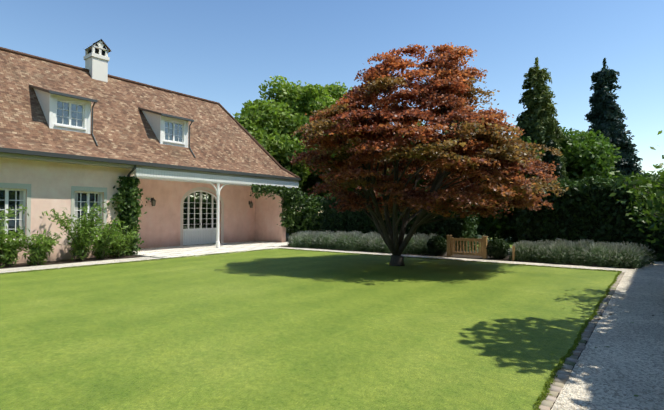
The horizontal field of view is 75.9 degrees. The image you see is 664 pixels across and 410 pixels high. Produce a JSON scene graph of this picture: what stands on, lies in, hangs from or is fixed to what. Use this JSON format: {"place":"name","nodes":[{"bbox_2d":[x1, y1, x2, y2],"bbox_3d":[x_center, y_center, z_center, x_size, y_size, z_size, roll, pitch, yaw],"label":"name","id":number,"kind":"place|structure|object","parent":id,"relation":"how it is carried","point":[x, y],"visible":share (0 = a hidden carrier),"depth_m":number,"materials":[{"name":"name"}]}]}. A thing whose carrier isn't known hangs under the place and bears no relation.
{"place":"outdoors","nodes":[
{"label":"outdoors","id":0,"kind":"place"},
{"bbox_2d":[233,99,318,194],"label":"tree leaves","id":1,"kind":"object","parent":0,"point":[258,118],"depth_m":29.08,"materials":[{"name":"green plant"}]},
{"bbox_2d":[254,75,351,223],"bbox_3d":[-1.852,-3.913,35.171,11.969,12.676,12.336,-1,-2,37],"label":"tree","id":2,"kind":"object","parent":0,"point":[308,99],"depth_m":32.24,"materials":[{"name":"green plant"}]},
{"bbox_2d":[0,237,621,409],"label":"lawn","id":3,"kind":"structure","parent":0,"point":[279,329],"depth_m":5.62,"materials":[{"name":"green plant"}]},
{"bbox_2d":[293,47,552,265],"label":"branches","id":4,"kind":"object","parent":3,"relation":"on","point":[395,243],"visible":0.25,"depth_m":12.70,"materials":[{"name":"brown plant"}]},
{"bbox_2d":[288,42,568,219],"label":"maple leaves","id":5,"kind":"object","parent":4,"relation":"on","point":[445,84],"visible":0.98,"depth_m":11.47,"materials":[{"name":"red plant"}]},
{"bbox_2d":[4,219,625,273],"bbox_3d":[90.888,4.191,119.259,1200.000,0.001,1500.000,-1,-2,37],"label":"ground","id":6,"kind":"structure","parent":0,"point":[287,236],"depth_m":17.26,"materials":[{"name":"soil"}]},
{"bbox_2d":[0,202,139,266],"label":"shrubs","id":7,"kind":"object","parent":6,"relation":"on","point":[86,239],"depth_m":13.83,"materials":[{"name":"green plant"}]},
{"bbox_2d":[0,152,297,264],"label":"house walls","id":8,"kind":"structure","parent":6,"relation":"on","point":[48,184],"depth_m":15.86,"materials":[{"name":"paint"}]},
{"bbox_2d":[0,187,223,245],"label":"house joinery","id":9,"kind":"object","parent":8,"relation":"in","point":[198,218],"visible":0.71,"depth_m":20.80,"materials":[{"name":"white wood"}]},
{"bbox_2d":[107,176,150,255],"bbox_3d":[-7.576,0.434,16.019,0.568,3.067,1.645,-1,-2,37],"label":"climbing vine","id":10,"kind":"object","parent":8,"relation":"attached to","point":[128,192],"visible":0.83,"depth_m":15.97,"materials":[{"name":"green plant"}]},
{"bbox_2d":[0,50,293,176],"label":"roof","id":11,"kind":"structure","parent":8,"relation":"on","point":[220,139],"depth_m":17.75,"materials":[{"name":"tile"}]},
{"bbox_2d":[29,84,195,157],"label":"dormers","id":12,"kind":"object","parent":11,"relation":"on","point":[47,97],"visible":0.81,"depth_m":15.93,"materials":[{"name":"white paint"}]},
{"bbox_2d":[56,99,182,142],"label":"dormer windows","id":13,"kind":"structure","parent":12,"relation":"attached to","point":[69,113],"depth_m":15.75,"materials":[{"name":"white glass"}]},
{"bbox_2d":[0,47,301,180],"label":"roof ridge and gutters","id":14,"kind":"structure","parent":8,"relation":"on","point":[60,155],"depth_m":17.62,"materials":[{"name":"metal"}]},
{"bbox_2d":[84,39,110,81],"bbox_3d":[-10.621,-6.204,19.204,0.920,2.360,0.900,-1,-2,37],"label":"chimney","id":15,"kind":"object","parent":14,"relation":"on","point":[96,58],"visible":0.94,"depth_m":18.99,"materials":[{"name":"white paint"}]},
{"bbox_2d":[151,198,155,205],"bbox_3d":[-8.039,-0.141,19.119,0.253,0.386,0.167,-1,-2,37],"label":"wall lantern","id":16,"kind":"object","parent":8,"relation":"attached to","point":[153,201],"depth_m":19.06,"materials":[{"name":"black metal"}]},
{"bbox_2d":[135,168,298,247],"bbox_3d":[-4.893,0.316,19.825,0.805,3.250,9.150,-1,-2,37],"label":"porch post and valance","id":17,"kind":"object","parent":8,"relation":"attached to","point":[175,175],"visible":0.96,"depth_m":18.95,"materials":[{"name":"white paint"}]},
{"bbox_2d":[250,184,304,227],"bbox_3d":[-2.756,-0.049,22.107,0.901,2.522,3.946,-1,-2,37],"label":"climbing vine","id":18,"kind":"object","parent":8,"relation":"attached to","point":[289,195],"visible":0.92,"depth_m":22.65,"materials":[{"name":"green plant"}]},
{"bbox_2d":[286,192,324,235],"bbox_3d":[-1.402,0.799,24.417,3.254,3.155,2.898,-1,-2,37],"label":"shrub","id":19,"kind":"object","parent":6,"relation":"on","point":[308,213],"depth_m":23.69,"materials":[{"name":"green plant"}]},
{"bbox_2d":[319,190,478,250],"bbox_3d":[2.945,0.661,20.911,8.198,2.887,2.172,-1,-2,37],"label":"hedge","id":20,"kind":"object","parent":6,"relation":"on","point":[470,225],"depth_m":19.93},
{"bbox_2d":[427,235,446,256],"bbox_3d":[3.993,1.566,16.147,0.869,0.837,0.854,-1,-2,37],"label":"box ball","id":21,"kind":"object","parent":6,"relation":"on","point":[442,242],"depth_m":15.93,"materials":[{"name":"green plant"}]},
{"bbox_2d":[288,233,654,267],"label":"lavender mounds","id":22,"kind":"object","parent":6,"relation":"on","point":[567,259],"visible":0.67,"depth_m":13.92,"materials":[{"name":"green plant"}]},
{"bbox_2d":[286,230,435,250],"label":"lavender bushes","id":23,"kind":"object","parent":22,"relation":"on","point":[366,236],"visible":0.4,"depth_m":18.68,"materials":[{"name":"green plant"}]},
{"bbox_2d":[508,238,655,263],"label":"lavender bushes","id":24,"kind":"object","parent":22,"relation":"on","point":[589,244],"visible":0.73,"depth_m":13.30,"materials":[{"name":"green plant"}]},
{"bbox_2d":[487,57,569,241],"bbox_3d":[11.515,-2.754,24.044,5.311,11.357,5.097,-1,-2,37],"label":"conifer tree","id":25,"kind":"object","parent":6,"relation":"on","point":[537,102],"depth_m":23.64,"materials":[{"name":"green plant"}]},
{"bbox_2d":[515,180,663,261],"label":"hedge","id":26,"kind":"object","parent":6,"relation":"on","point":[523,220],"depth_m":15.23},
{"bbox_2d":[541,178,573,193],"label":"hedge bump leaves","id":27,"kind":"object","parent":26,"relation":"on","point":[562,181],"visible":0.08,"depth_m":16.18,"materials":[{"name":"green plant"}]},
{"bbox_2d":[574,175,613,195],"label":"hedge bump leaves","id":28,"kind":"object","parent":26,"relation":"on","point":[596,179],"depth_m":15.46,"materials":[{"name":"green plant"}]},
{"bbox_2d":[610,174,659,193],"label":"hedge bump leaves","id":29,"kind":"object","parent":26,"relation":"on","point":[623,178],"visible":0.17,"depth_m":14.93,"materials":[{"name":"green plant"}]},
{"bbox_2d":[559,127,624,181],"bbox_3d":[14.685,-1.221,25.829,5.715,6.886,5.786,-1,-2,37],"label":"broad tree","id":30,"kind":"object","parent":6,"relation":"on","point":[587,154],"depth_m":23.90,"materials":[{"name":"green plant"}]},
{"bbox_2d":[584,58,645,177],"bbox_3d":[17.773,-2.752,27.197,6.430,13.453,5.621,-1,-2,37],"label":"conifer tree","id":31,"kind":"object","parent":6,"relation":"on","point":[605,116],"depth_m":26.62,"materials":[{"name":"green plant"}]},
{"bbox_2d":[0,241,663,409],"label":"gravel paths","id":32,"kind":"structure","parent":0,"point":[623,369],"depth_m":5.55,"materials":[{"name":"grey gravel"}]},
{"bbox_2d":[446,235,487,258],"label":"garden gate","id":33,"kind":"structure","parent":32,"relation":"on","point":[482,243],"depth_m":15.21,"materials":[{"name":"brown wood"}]},
{"bbox_2d":[486,238,509,259],"bbox_3d":[5.763,1.554,14.802,0.870,0.846,0.816,-1,-2,37],"label":"box ball","id":34,"kind":"object","parent":32,"relation":"on","point":[493,242],"depth_m":14.59,"materials":[{"name":"green plant"}]},
{"bbox_2d":[512,246,514,260],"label":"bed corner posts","id":35,"kind":"object","parent":32,"relation":"on","point":[513,251],"visible":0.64,"depth_m":14.17,"materials":[{"name":"brown wood"}]},
{"bbox_2d":[538,272,623,409],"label":"drive edging setts","id":36,"kind":"structure","parent":32,"relation":"on","point":[562,377],"depth_m":4.50,"materials":[{"name":"stone"}]},
{"bbox_2d":[595,271,663,396],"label":"fallen leaves","id":37,"kind":"object","parent":32,"relation":"on","point":[633,322],"visible":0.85,"depth_m":6.51,"materials":[{"name":"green plant"}]},
{"bbox_2d":[0,0,663,212],"label":"sky","id":38,"kind":"structure","parent":0,"point":[221,51],"materials":[{"name":"blue"}]},
{"bbox_2d":[542,136,562,178],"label":"cypress column","id":39,"kind":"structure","parent":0,"point":[549,157],"depth_m":21.89,"materials":[{"name":"green plant"}]},
{"bbox_2d":[609,130,663,246],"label":"shrub","id":40,"kind":"object","parent":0,"point":[656,191],"depth_m":7.65,"materials":[{"name":"green plant"}]},
{"bbox_3d":[2.607,-1.042,27.707,5.763,6.609,5.525,-1,-2,37],"label":"tree","id":41,"kind":"object","parent":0,"visible":0},
{"bbox_2d":[303,124,425,199],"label":"tree leaves","id":42,"kind":"object","parent":41,"relation":"attached to","point":[320,180],"visible":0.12,"depth_m":27.50,"materials":[{"name":"green plant"}]},
{"bbox_3d":[8.355,-2.069,31.140,7.024,8.813,6.820,-1,-2,37],"label":"tree","id":43,"kind":"object","parent":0,"visible":0},
{"bbox_2d":[399,107,495,177],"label":"tree leaves","id":44,"kind":"object","parent":43,"relation":"on","point":[445,129],"visible":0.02,"depth_m":30.84,"materials":[{"name":"red plant"}]},
{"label":"tree","id":45,"kind":"object","parent":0,"visible":0},
{"bbox_2d":[402,136,544,238],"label":"tree leaves","id":46,"kind":"object","parent":45,"relation":"attached to","point":[490,226],"visible":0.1,"depth_m":23.85,"materials":[{"name":"green plant"}]}
]}

